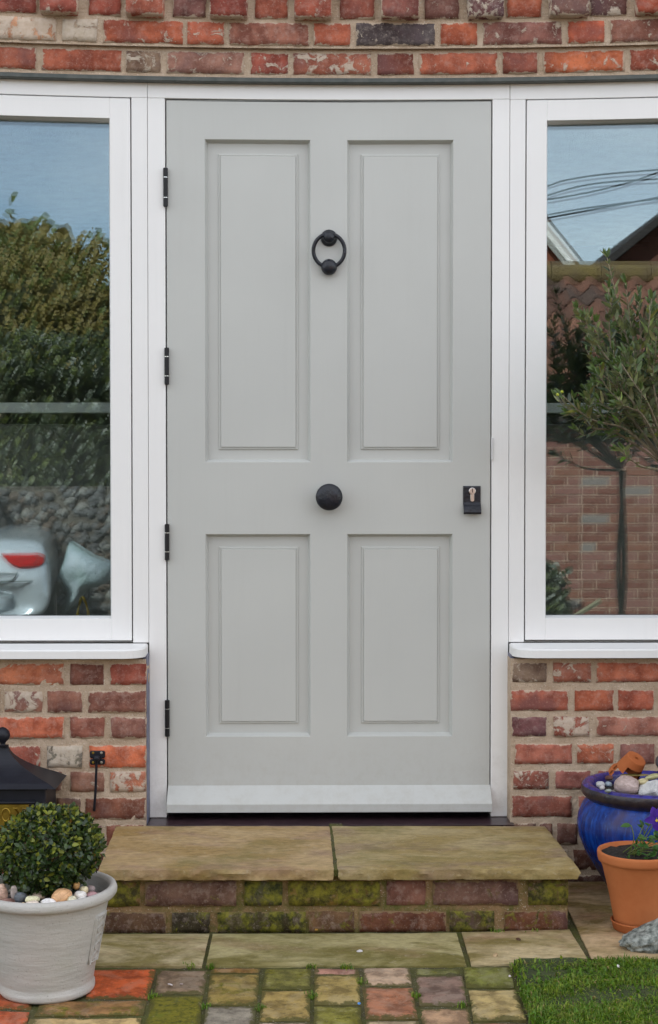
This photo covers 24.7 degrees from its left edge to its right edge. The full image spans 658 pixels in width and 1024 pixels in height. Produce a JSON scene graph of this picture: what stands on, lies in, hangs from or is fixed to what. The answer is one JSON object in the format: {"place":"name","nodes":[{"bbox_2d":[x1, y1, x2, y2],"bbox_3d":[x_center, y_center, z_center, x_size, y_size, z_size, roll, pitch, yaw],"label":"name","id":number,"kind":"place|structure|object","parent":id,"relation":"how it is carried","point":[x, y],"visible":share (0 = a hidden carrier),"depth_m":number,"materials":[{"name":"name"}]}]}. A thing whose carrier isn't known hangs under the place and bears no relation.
{"place":"outdoors","nodes":[
{"label":"outdoors","id":0,"kind":"place"},
{"bbox_2d":[0,882,657,1023],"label":"pavement","id":1,"kind":"structure","parent":0,"point":[442,973],"depth_m":3.36,"materials":[{"name":"stone"}]},
{"bbox_2d":[0,870,116,1003],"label":"plant pot","id":2,"kind":"object","parent":1,"relation":"on","point":[49,952],"visible":0.86,"depth_m":3.16,"materials":[{"name":"ceramic"}]},
{"bbox_2d":[0,884,7,899],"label":"pebble","id":3,"kind":"object","parent":2,"relation":"in","point":[3,892],"visible":0.88,"depth_m":3.19,"materials":[{"name":"pink stone"}]},
{"bbox_2d":[3,898,14,901],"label":"pebble","id":4,"kind":"object","parent":2,"relation":"in","point":[9,899],"visible":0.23,"depth_m":3.17,"materials":[{"name":"stone"}]},
{"bbox_2d":[11,885,16,899],"bbox_3d":[-0.666,0.804,3.168,0.014,0.031,0.009,-4,4,-16],"label":"pebble","id":5,"kind":"object","parent":4,"relation":"on","point":[13,890],"visible":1,"depth_m":3.16,"materials":[{"name":"grey stone"}]},
{"bbox_2d":[14,892,25,902],"bbox_3d":[-0.651,0.813,3.158,0.026,0.026,0.028,-8,3,16],"label":"pebble","id":6,"kind":"object","parent":2,"relation":"in","point":[19,897],"visible":0.91,"depth_m":3.15,"materials":[{"name":"stone"}]},
{"bbox_2d":[25,896,39,901],"bbox_3d":[-0.622,0.814,3.146,0.031,0.017,0.018,3,5,-13],"label":"pebble","id":7,"kind":"object","parent":2,"relation":"in","point":[31,898],"visible":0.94,"depth_m":3.14,"materials":[{"name":"beige stone"}]},
{"bbox_2d":[32,891,44,899],"bbox_3d":[-0.618,0.816,3.189,0.027,0.018,0.029,-1,2,-22],"label":"pebble","id":8,"kind":"object","parent":2,"relation":"in","point":[39,895],"visible":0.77,"depth_m":3.18,"materials":[{"name":"grey stone"}]},
{"bbox_2d":[40,898,55,902],"bbox_3d":[-0.587,0.818,3.142,0.035,0.018,0.035,1,-7,-3],"label":"pebble","id":9,"kind":"object","parent":2,"relation":"in","point":[46,900],"visible":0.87,"depth_m":3.13,"materials":[{"name":"white stone"}]},
{"bbox_2d":[0,802,106,898],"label":"box ball","id":10,"kind":"object","parent":2,"relation":"in","point":[29,864],"visible":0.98,"depth_m":3.19,"materials":[{"name":"green plant"}]},
{"bbox_2d":[8,889,98,902],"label":"pot gravel","id":11,"kind":"structure","parent":2,"relation":"in","point":[9,895],"depth_m":3.28,"materials":[{"name":"gravel"}]},
{"bbox_2d":[51,888,71,901],"bbox_3d":[-0.565,0.810,3.161,0.040,0.032,0.042,1,2,26],"label":"pebble","id":12,"kind":"object","parent":2,"relation":"in","point":[61,894],"visible":0.95,"depth_m":3.15,"materials":[{"name":"orange stone"}]},
{"bbox_2d":[67,896,76,900],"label":"pebble","id":13,"kind":"object","parent":2,"relation":"in","point":[71,898],"visible":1,"depth_m":3.14,"materials":[{"name":"beige stone"}]},
{"bbox_2d":[73,882,79,889],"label":"pebble","id":14,"kind":"object","parent":2,"relation":"in","point":[76,886],"visible":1,"depth_m":3.21,"materials":[{"name":"orange stone"}]},
{"bbox_2d":[74,891,86,898],"bbox_3d":[-0.527,0.812,3.175,0.027,0.020,0.027,1,2,24],"label":"pebble","id":15,"kind":"object","parent":2,"relation":"in","point":[78,894],"visible":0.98,"depth_m":3.17,"materials":[{"name":"white stone"}]},
{"bbox_2d":[80,886,87,893],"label":"pebble","id":16,"kind":"object","parent":2,"relation":"in","point":[84,888],"visible":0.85,"depth_m":3.19,"materials":[{"name":"beige stone"}]},
{"bbox_2d":[87,885,94,891],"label":"pebble","id":17,"kind":"object","parent":2,"relation":"in","point":[91,888],"visible":0.63,"depth_m":3.22,"materials":[{"name":"stone"}]},
{"bbox_2d":[87,891,96,896],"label":"pebble","id":18,"kind":"object","parent":2,"relation":"in","point":[90,893],"visible":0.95,"depth_m":3.18,"materials":[{"name":"pink stone"}]},
{"bbox_2d":[98,824,580,933],"bbox_3d":[0.014,0.955,3.889,1.192,0.192,0.504,0,1,-1],"label":"doorstep","id":19,"kind":"object","parent":1,"relation":"on","point":[270,879],"visible":0.94,"depth_m":3.68,"materials":[{"name":"stone"}]},
{"bbox_2d":[577,770,657,884],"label":"glazed pot","id":20,"kind":"object","parent":1,"relation":"on","point":[603,816],"visible":0.61,"depth_m":3.85,"materials":[{"name":"ceramic"}]},
{"bbox_2d":[596,781,604,787],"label":"pebble","id":21,"kind":"object","parent":20,"relation":"on","point":[599,784],"visible":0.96,"depth_m":3.89,"materials":[{"name":"white stone"}]},
{"bbox_2d":[551,247,657,469],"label":"olive tree","id":22,"kind":"object","parent":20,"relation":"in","point":[622,373],"visible":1,"depth_m":3.81,"materials":[{"name":"green plant"}]},
{"bbox_2d":[605,781,611,786],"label":"pebble","id":23,"kind":"object","parent":20,"relation":"on","point":[608,784],"visible":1,"depth_m":3.90,"materials":[{"name":"stone"}]},
{"bbox_2d":[605,775,612,780],"bbox_3d":[0.737,0.700,3.949,0.020,0.014,0.036,-12,-8,-13],"label":"brick shard","id":24,"kind":"object","parent":20,"relation":"on","point":[608,777],"visible":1,"depth_m":3.94,"materials":[{"name":"red brick"}]},
{"bbox_2d":[614,775,638,793],"bbox_3d":[0.769,0.707,3.874,0.068,0.051,0.067,6,0,-12],"label":"cobble","id":25,"kind":"object","parent":20,"relation":"in","point":[627,784],"visible":0.88,"depth_m":3.85,"materials":[{"name":"stone"}]},
{"bbox_2d":[621,774,647,775],"bbox_3d":[0.819,0.705,4.020,0.078,0.006,0.020,0,1,-4],"label":"seashell","id":26,"kind":"object","parent":20,"relation":"in","point":[635,774],"visible":0.82,"depth_m":4.01,"materials":[{"name":"beige"}]},
{"bbox_2d":[638,778,647,784],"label":"pebble","id":27,"kind":"object","parent":20,"relation":"in","point":[642,781],"visible":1,"depth_m":3.87,"materials":[{"name":"beige stone"}]},
{"bbox_2d":[638,780,657,795],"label":"chalk stone","id":28,"kind":"object","parent":20,"relation":"in","point":[649,788],"visible":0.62,"depth_m":3.84,"materials":[{"name":"white stone"}]},
{"bbox_2d":[645,773,657,779],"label":"pebble","id":29,"kind":"object","parent":20,"relation":"in","point":[652,776],"visible":0.94,"depth_m":3.94,"materials":[{"name":"beige stone"}]},
{"bbox_2d":[597,841,657,933],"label":"terracotta pot","id":30,"kind":"object","parent":1,"relation":"on","point":[632,883],"visible":0.74,"depth_m":3.63,"materials":[{"name":"ceramic"}]},
{"bbox_2d":[620,807,657,858],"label":"pansy","id":31,"kind":"object","parent":30,"relation":"on","point":[652,819],"visible":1,"depth_m":3.65,"materials":[{"name":"green plant"}]},
{"bbox_2d":[618,918,657,953],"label":"flint rock","id":32,"kind":"object","parent":1,"relation":"on","point":[643,938],"visible":0.98,"depth_m":3.51,"materials":[{"name":"grey stone"}]},
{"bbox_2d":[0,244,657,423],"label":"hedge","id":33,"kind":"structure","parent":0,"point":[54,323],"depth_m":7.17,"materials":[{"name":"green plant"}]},
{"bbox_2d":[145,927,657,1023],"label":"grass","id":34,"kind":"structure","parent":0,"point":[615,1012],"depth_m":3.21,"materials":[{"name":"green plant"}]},
{"bbox_2d":[514,957,657,1023],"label":"lawn","id":35,"kind":"structure","parent":0,"point":[548,972],"depth_m":3.25,"materials":[{"name":"plant"}]},
{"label":"inner sill","id":36,"kind":"structure","parent":0,"visible":0},
{"bbox_2d":[76,596,89,615],"bbox_3d":[-0.712,0.277,4.333,0.045,0.071,0.014,0,2,18],"label":"brass ornament","id":37,"kind":"object","parent":36,"relation":"on","point":[81,598],"visible":0.81,"depth_m":4.33,"materials":[{"name":"gold metal"}]},
{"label":"ground","id":38,"kind":"structure","parent":0,"visible":0},
{"bbox_2d":[0,657,148,873],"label":"brick wall","id":39,"kind":"structure","parent":38,"relation":"on","point":[65,716],"depth_m":4.14,"materials":[{"name":"red brick"}]},
{"bbox_2d":[0,727,66,828],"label":"lantern","id":40,"kind":"object","parent":39,"relation":"attached to","point":[24,783],"visible":0.83,"depth_m":3.98,"materials":[{"name":"black metal"}]},
{"bbox_2d":[90,751,104,810],"bbox_3d":[-0.639,0.742,4.132,0.042,0.168,0.021,0,1,-1],"label":"door hook","id":41,"kind":"object","parent":39,"relation":"attached to","point":[97,759],"depth_m":4.13,"materials":[{"name":"black metal"}]},
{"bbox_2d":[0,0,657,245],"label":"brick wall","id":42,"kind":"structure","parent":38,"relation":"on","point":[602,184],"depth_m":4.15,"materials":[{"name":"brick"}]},
{"bbox_2d":[0,79,148,658],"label":"window","id":43,"kind":"structure","parent":42,"relation":"attached to","point":[120,109],"depth_m":4.18,"materials":[{"name":"white paint"}]},
{"bbox_2d":[143,83,514,825],"bbox_3d":[0.000,-0.173,4.183,1.032,2.087,0.168,0,1,-1],"label":"door frame","id":44,"kind":"object","parent":42,"relation":"attached to","point":[157,655],"visible":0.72,"depth_m":4.19,"materials":[{"name":"white paint"}]},
{"bbox_2d":[163,100,491,812],"bbox_3d":[-0.003,-0.150,4.198,0.916,1.992,0.100,0,1,-1],"label":"front door","id":45,"kind":"structure","parent":44,"relation":"attached to","point":[327,365],"depth_m":4.21,"materials":[{"name":"grey paint"}]},
{"bbox_2d":[208,143,307,459],"bbox_3d":[-0.199,-0.589,4.203,0.281,0.884,0.008,0,1,-1],"label":"door panel","id":46,"kind":"structure","parent":45,"relation":"in","point":[258,193],"depth_m":4.20,"materials":[{"name":"grey paint"}]},
{"bbox_2d":[208,536,307,732],"bbox_3d":[-0.199,0.346,4.227,0.281,0.555,0.008,0,1,-1],"label":"door panel","id":47,"kind":"structure","parent":45,"relation":"in","point":[258,585],"depth_m":4.23,"materials":[{"name":"grey paint"}]},
{"bbox_2d":[166,100,490,785],"bbox_3d":[0.000,-0.151,4.224,0.906,1.992,0.047,0,1,-1],"label":"door leaf","id":48,"kind":"structure","parent":45,"relation":"in","point":[203,497],"depth_m":4.20,"materials":[{"name":"grey paint"}]},
{"bbox_2d":[349,536,448,732],"bbox_3d":[0.199,0.346,4.232,0.283,0.555,0.008,0,1,-1],"label":"door panel","id":49,"kind":"structure","parent":45,"relation":"in","point":[399,585],"depth_m":4.23,"materials":[{"name":"grey paint"}]},
{"bbox_2d":[349,144,449,459],"bbox_3d":[0.199,-0.589,4.209,0.283,0.884,0.008,0,1,-1],"label":"door panel","id":50,"kind":"structure","parent":45,"relation":"in","point":[399,194],"depth_m":4.21,"materials":[{"name":"grey paint"}]},
{"bbox_2d":[508,81,657,657],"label":"window","id":51,"kind":"structure","parent":42,"relation":"attached to","point":[536,110],"depth_m":4.20,"materials":[{"name":"white paint"}]},
{"bbox_2d":[507,656,657,881],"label":"brick wall","id":52,"kind":"structure","parent":38,"relation":"on","point":[573,724],"depth_m":4.16,"materials":[{"name":"red brick"}]},
{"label":"room side wall","id":53,"kind":"structure","parent":38,"relation":"on","visible":0},
{"bbox_2d":[0,403,109,412],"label":"blind rail","id":54,"kind":"object","parent":53,"relation":"attached to","point":[54,407],"depth_m":4.62,"materials":[{"name":"grey"}]},
{"bbox_2d":[0,424,148,651],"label":"window","id":55,"kind":"structure","parent":53,"relation":"attached to","point":[55,541],"depth_m":4.73,"materials":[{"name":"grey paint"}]},
{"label":"room side wall","id":56,"kind":"structure","parent":38,"relation":"on","visible":0},
{"bbox_2d":[508,424,657,651],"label":"window","id":57,"kind":"structure","parent":56,"relation":"attached to","point":[601,536],"depth_m":4.75,"materials":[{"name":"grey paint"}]},
{"bbox_2d":[546,403,654,413],"bbox_3d":[1.117,-0.323,4.663,1.213,0.032,0.030,0,1,-1],"label":"blind rail","id":58,"kind":"object","parent":56,"relation":"attached to","point":[552,408],"depth_m":4.64,"materials":[{"name":"grey"}]},
{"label":"blue pot gravel","id":59,"kind":"object","parent":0,"visible":0},
{"bbox_2d":[609,751,645,779],"bbox_3d":[0.800,0.693,4.033,0.095,0.101,0.095,0,1,-1],"label":"pot","id":60,"kind":"object","parent":59,"relation":"on","point":[630,762],"visible":0.88,"depth_m":4.01,"materials":[{"name":"ceramic"}]}
]}

